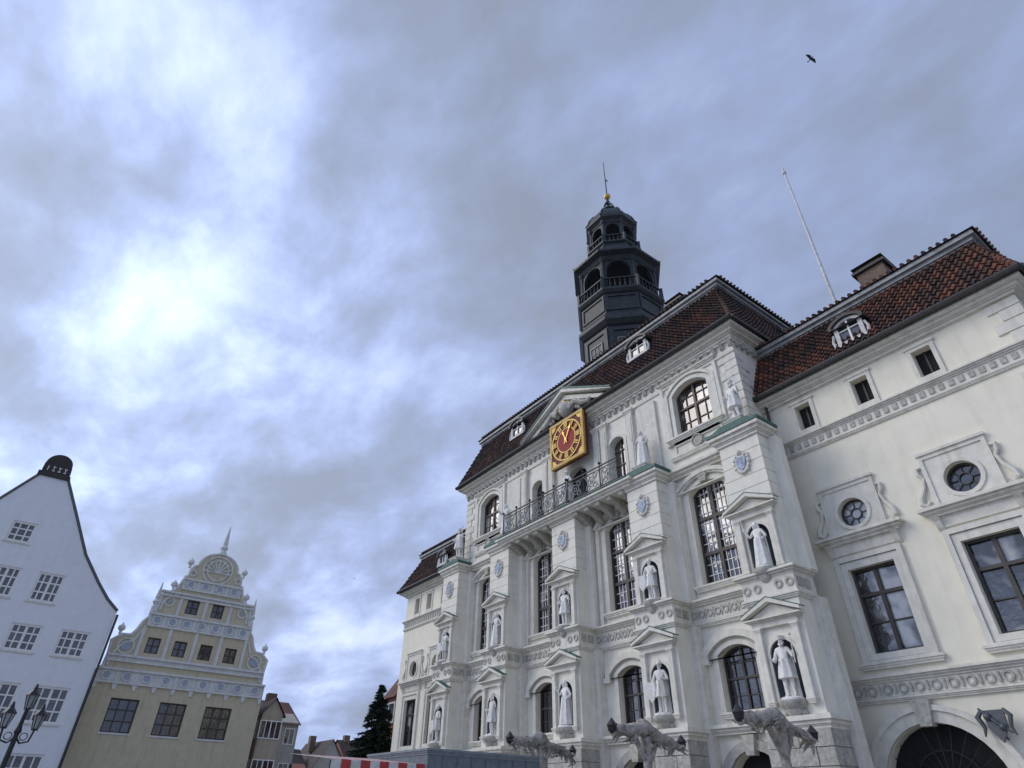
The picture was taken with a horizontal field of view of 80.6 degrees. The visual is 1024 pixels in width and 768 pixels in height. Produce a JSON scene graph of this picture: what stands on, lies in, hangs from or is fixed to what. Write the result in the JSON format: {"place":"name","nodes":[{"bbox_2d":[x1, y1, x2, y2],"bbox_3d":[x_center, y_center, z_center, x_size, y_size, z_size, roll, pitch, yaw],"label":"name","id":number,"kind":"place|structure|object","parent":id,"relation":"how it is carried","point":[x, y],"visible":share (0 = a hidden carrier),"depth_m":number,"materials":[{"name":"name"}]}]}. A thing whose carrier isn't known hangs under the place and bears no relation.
{"place":"outdoors","nodes":[
{"label":"outdoors","id":0,"kind":"place"},
{"bbox_2d":[385,693,396,739],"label":"walls","id":1,"kind":"structure","parent":0,"point":[392,699],"depth_m":45.11,"materials":[{"name":"beige brick"}]},
{"bbox_2d":[387,701,395,722],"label":"window frames","id":2,"kind":"structure","parent":1,"relation":"attached to","point":[393,710],"depth_m":44.66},
{"bbox_2d":[384,703,393,721],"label":"window glass","id":3,"kind":"object","parent":2,"relation":"in","point":[391,707],"visible":0.12,"depth_m":44.94,"materials":[{"name":"grey glass"}]},
{"bbox_2d":[384,679,398,698],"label":"roof","id":4,"kind":"structure","parent":0,"point":[392,691],"depth_m":46.11,"materials":[{"name":"red tile"}]},
{"bbox_2d":[0,0,1023,750],"label":"sky","id":5,"kind":"structure","parent":0,"point":[276,273],"materials":[{"name":"grey"}]},
{"bbox_2d":[806,54,815,62],"bbox_3d":[18.288,-19.903,36.983,0.840,0.101,0.513,36,-25,-5],"label":"bird","id":6,"kind":"object","parent":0,"point":[811,58],"visible":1,"depth_m":36.97},
{"label":"ground","id":7,"kind":"structure","parent":0,"visible":0},
{"bbox_2d":[0,684,47,767],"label":"street lamp","id":8,"kind":"object","parent":7,"relation":"on","point":[10,712],"visible":1,"depth_m":15.66,"materials":[{"name":"metal"}]},
{"bbox_2d":[0,475,116,767],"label":"walls","id":9,"kind":"structure","parent":7,"relation":"on","point":[45,505],"depth_m":45.35,"materials":[{"name":"white paint"}]},
{"bbox_2d":[0,539,82,726],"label":"sills","id":10,"kind":"structure","parent":9,"relation":"attached to","point":[25,652],"depth_m":43.98,"materials":[{"name":"stone"}]},
{"bbox_2d":[0,520,90,767],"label":"window frames","id":11,"kind":"structure","parent":9,"relation":"attached to","point":[73,639],"depth_m":44.23,"materials":[{"name":"white wood"}]},
{"bbox_2d":[0,523,87,767],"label":"window glass","id":12,"kind":"object","parent":11,"relation":"in","point":[41,703],"visible":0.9,"depth_m":43.66,"materials":[{"name":"black glass"}]},
{"bbox_2d":[37,455,72,480],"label":"chimney cap","id":13,"kind":"object","parent":9,"relation":"on","point":[63,462],"visible":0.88,"depth_m":49.42,"materials":[{"name":"metal"}]},
{"bbox_2d":[0,474,117,611],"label":"gable coping","id":14,"kind":"object","parent":9,"relation":"attached to","point":[111,603],"visible":1,"depth_m":47.81,"materials":[{"name":"black metal"}]},
{"bbox_2d":[58,615,118,767],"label":"downpipe","id":15,"kind":"object","parent":9,"relation":"attached to","point":[86,696],"visible":1,"depth_m":44.02,"materials":[{"name":"metal"}]},
{"bbox_2d":[58,555,265,767],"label":"walls","id":16,"kind":"structure","parent":7,"relation":"on","point":[90,747],"depth_m":48.62,"materials":[{"name":"yellow paint"}]},
{"bbox_2d":[99,600,236,739],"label":"window frames","id":17,"kind":"structure","parent":16,"relation":"attached to","point":[168,704],"depth_m":49.23,"materials":[{"name":"wood"}]},
{"bbox_2d":[101,602,234,738],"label":"window glass","id":18,"kind":"object","parent":17,"relation":"in","point":[119,715],"visible":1,"depth_m":48.69,"materials":[{"name":"black glass"}]},
{"bbox_2d":[92,527,267,741],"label":"plaster ornament","id":19,"kind":"object","parent":16,"relation":"attached to","point":[135,680],"visible":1,"depth_m":51.41,"materials":[{"name":"grey paint"}]},
{"bbox_2d":[103,573,257,693],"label":"roundels","id":20,"kind":"object","parent":16,"relation":"attached to","point":[146,678],"visible":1,"depth_m":51.31,"materials":[{"name":"grey stone"}]},
{"bbox_2d":[246,693,285,767],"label":"townhouse","id":21,"kind":"structure","parent":7,"relation":"on","point":[267,731],"depth_m":52.19,"materials":[{"name":"beige paint"}]},
{"bbox_2d":[246,721,280,767],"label":"window glass","id":22,"kind":"structure","parent":21,"relation":"in","point":[254,763],"depth_m":52.16,"materials":[{"name":"black glass"}]},
{"bbox_2d":[247,720,282,767],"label":"window frames","id":23,"kind":"structure","parent":21,"relation":"in","point":[262,760],"depth_m":52.10,"materials":[{"name":"white wood"}]},
{"bbox_2d":[261,700,300,767],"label":"townhouse","id":24,"kind":"structure","parent":7,"relation":"on","point":[291,723],"depth_m":59.12,"materials":[{"name":"beige paint"}]},
{"bbox_2d":[277,728,294,767],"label":"window frames","id":25,"kind":"structure","parent":24,"relation":"in","point":[285,728],"depth_m":59.02,"materials":[{"name":"white wood"}]},
{"bbox_2d":[278,729,293,767],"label":"window glass","id":26,"kind":"structure","parent":24,"relation":"in","point":[291,731],"depth_m":59.16,"materials":[{"name":"grey glass"}]},
{"bbox_2d":[291,749,306,767],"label":"townhouse","id":27,"kind":"structure","parent":7,"relation":"on","point":[298,761],"depth_m":79.98,"materials":[{"name":"red brick"}]},
{"bbox_2d":[301,736,340,767],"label":"townhouse","id":28,"kind":"structure","parent":7,"relation":"on","point":[312,746],"depth_m":81.12,"materials":[{"name":"tile"}]},
{"bbox_2d":[336,735,362,756],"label":"townhouse","id":29,"kind":"structure","parent":7,"relation":"on","point":[343,746],"depth_m":85.56,"materials":[{"name":"red brick"}]},
{"bbox_2d":[288,753,424,767],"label":"striped market stall","id":30,"kind":"object","parent":7,"relation":"on","point":[343,762],"visible":1,"depth_m":12.89,"materials":[{"name":"red fabric"}]},
{"bbox_2d":[344,685,393,757],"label":"spruce tree","id":31,"kind":"object","parent":7,"relation":"on","point":[373,740],"visible":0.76,"depth_m":41.50,"materials":[{"name":"green plant"}]},
{"bbox_2d":[367,748,540,767],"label":"market booth","id":32,"kind":"object","parent":7,"relation":"on","point":[436,758],"visible":0.95,"depth_m":14.28,"materials":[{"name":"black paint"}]},
{"bbox_2d":[506,731,576,767],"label":"rustic lamp post","id":33,"kind":"object","parent":7,"relation":"on","point":[540,743],"visible":0.97,"depth_m":17.43,"materials":[{"name":"grey stone"}]},
{"bbox_2d":[607,718,688,767],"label":"rustic lamp post","id":34,"kind":"object","parent":7,"relation":"on","point":[653,738],"visible":1,"depth_m":14.18,"materials":[{"name":"grey stone"}]},
{"bbox_2d":[391,226,1023,767],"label":"town hall","id":35,"kind":"structure","parent":7,"relation":"on","point":[861,462],"depth_m":22.52,"materials":[{"name":"paint"}]},
{"bbox_2d":[429,703,441,742],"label":"statue","id":36,"kind":"object","parent":35,"relation":"on","point":[435,724],"visible":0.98,"depth_m":32.28,"materials":[{"name":"stone"}]},
{"bbox_2d":[437,629,448,660],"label":"statue","id":37,"kind":"object","parent":35,"relation":"on","point":[442,646],"visible":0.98,"depth_m":34.59,"materials":[{"name":"stone"}]},
{"bbox_2d":[453,526,463,556],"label":"statue","id":38,"kind":"object","parent":35,"relation":"on","point":[458,546],"visible":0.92,"depth_m":38.34,"materials":[{"name":"stone"}]},
{"bbox_2d":[484,692,496,735],"bbox_3d":[-0.935,15.873,29.012,0.749,1.862,0.708,-28,-44,34],"label":"statue","id":39,"kind":"object","parent":35,"relation":"on","point":[492,717],"visible":0.99,"depth_m":28.85,"materials":[{"name":"stone"}]},
{"bbox_2d":[488,611,500,645],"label":"statue","id":40,"kind":"object","parent":35,"relation":"on","point":[496,635],"visible":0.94,"depth_m":31.18,"materials":[{"name":"stone"}]},
{"bbox_2d":[497,500,511,532],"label":"statue","id":41,"kind":"object","parent":35,"relation":"on","point":[506,510],"visible":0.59,"depth_m":35.08,"materials":[{"name":"stone"}]},
{"bbox_2d":[554,677,573,726],"bbox_3d":[2.244,13.369,25.553,0.714,2.069,0.763,12,-37,-15],"label":"statue","id":42,"kind":"object","parent":35,"relation":"on","point":[566,717],"visible":1,"depth_m":25.24,"materials":[{"name":"stone"}]},
{"bbox_2d":[557,586,570,625],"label":"statue","id":43,"kind":"object","parent":35,"relation":"on","point":[564,604],"visible":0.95,"depth_m":27.63,"materials":[{"name":"stone"}]},
{"bbox_2d":[557,469,573,500],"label":"statue","id":44,"kind":"object","parent":35,"relation":"on","point":[566,472],"visible":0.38,"depth_m":31.49,"materials":[{"name":"stone"}]},
{"bbox_2d":[550,408,588,471],"bbox_3d":[3.056,3.073,32.925,0.409,2.720,2.720,24,-41,-29],"label":"facade clock","id":45,"kind":"object","parent":35,"relation":"attached to","point":[568,440],"visible":1,"depth_m":32.68,"materials":[{"name":"gold metal"}]},
{"bbox_2d":[484,380,711,533],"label":"brown window frames","id":46,"kind":"structure","parent":35,"relation":"in","point":[691,385],"depth_m":28.16,"materials":[{"name":"wood"}]},
{"bbox_2d":[573,163,664,364],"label":"bell tower","id":47,"kind":"structure","parent":35,"relation":"on","point":[616,276],"depth_m":43.87,"materials":[{"name":"black metal"}]},
{"bbox_2d":[590,336,623,360],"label":"window frames","id":48,"kind":"structure","parent":47,"relation":"in","point":[601,343],"depth_m":40.42,"materials":[{"name":"grey paint"}]},
{"bbox_2d":[592,338,621,358],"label":"window glass","id":49,"kind":"structure","parent":47,"relation":"in","point":[600,347],"depth_m":40.48,"materials":[{"name":"grey glass"}]},
{"bbox_2d":[628,430,650,464],"bbox_3d":[6.018,2.917,28.136,0.765,2.216,0.818,15,-37,-18],"label":"statue","id":50,"kind":"object","parent":35,"relation":"on","point":[643,454],"visible":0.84,"depth_m":27.86,"materials":[{"name":"stone"}]},
{"bbox_2d":[638,556,659,599],"bbox_3d":[5.553,7.854,24.324,0.640,1.803,0.735,23,-41,-28],"label":"statue","id":51,"kind":"object","parent":35,"relation":"on","point":[649,581],"visible":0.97,"depth_m":24.15,"materials":[{"name":"stone"}]},
{"bbox_2d":[441,319,859,736],"bbox_3d":[5.785,8.538,32.308,6.211,17.760,30.880,24,-41,-29],"label":"window glass","id":52,"kind":"structure","parent":35,"relation":"in","point":[749,667],"depth_m":23.58,"materials":[{"name":"black glass"}]},
{"bbox_2d":[646,658,672,715],"bbox_3d":[5.402,11.024,22.013,0.682,1.921,0.783,23,-41,-28],"label":"statue","id":53,"kind":"object","parent":35,"relation":"on","point":[659,689],"visible":0.99,"depth_m":21.82,"materials":[{"name":"stone"}]},
{"bbox_2d":[403,352,1023,745],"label":"window frames","id":54,"kind":"structure","parent":35,"relation":"in","point":[1004,563],"depth_m":21.43,"materials":[{"name":"wood"}]},
{"bbox_2d":[722,374,744,416],"bbox_3d":[9.073,0.671,24.675,0.758,1.995,0.802,27,-43,-31],"label":"statue","id":55,"kind":"object","parent":35,"relation":"on","point":[734,403],"visible":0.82,"depth_m":24.57,"materials":[{"name":"stone"}]},
{"bbox_2d":[739,518,773,567],"bbox_3d":[8.568,5.495,21.018,0.670,1.942,0.716,11,-36,-14],"label":"statue","id":56,"kind":"object","parent":35,"relation":"on","point":[762,553],"visible":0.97,"depth_m":20.75,"materials":[{"name":"stone"}]},
{"bbox_2d":[772,632,805,699],"bbox_3d":[8.465,8.711,18.598,0.749,1.862,0.708,-19,-40,26],"label":"statue","id":57,"kind":"object","parent":35,"relation":"on","point":[787,672],"visible":1,"depth_m":18.46,"materials":[{"name":"stone"}]},
{"bbox_2d":[782,167,835,303],"bbox_3d":[14.371,-6.487,28.762,0.214,12.500,0.204,24,-41,-29],"label":"flagpole","id":58,"kind":"object","parent":35,"relation":"on","point":[831,292],"visible":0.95,"depth_m":28.78,"materials":[{"name":"white metal"}]},
{"bbox_2d":[975,708,1017,742],"bbox_3d":[12.739,8.914,15.790,0.515,0.820,0.898,24,-41,-29],"label":"heraldic wall ornament","id":59,"kind":"object","parent":35,"relation":"attached to","point":[997,722],"visible":1,"depth_m":15.72,"materials":[{"name":"grey metal"}]},
{"bbox_2d":[731,704,819,767],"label":"rustic lamp post","id":60,"kind":"object","parent":7,"relation":"on","point":[783,731],"visible":1,"depth_m":12.11,"materials":[{"name":"grey stone"}]}
]}

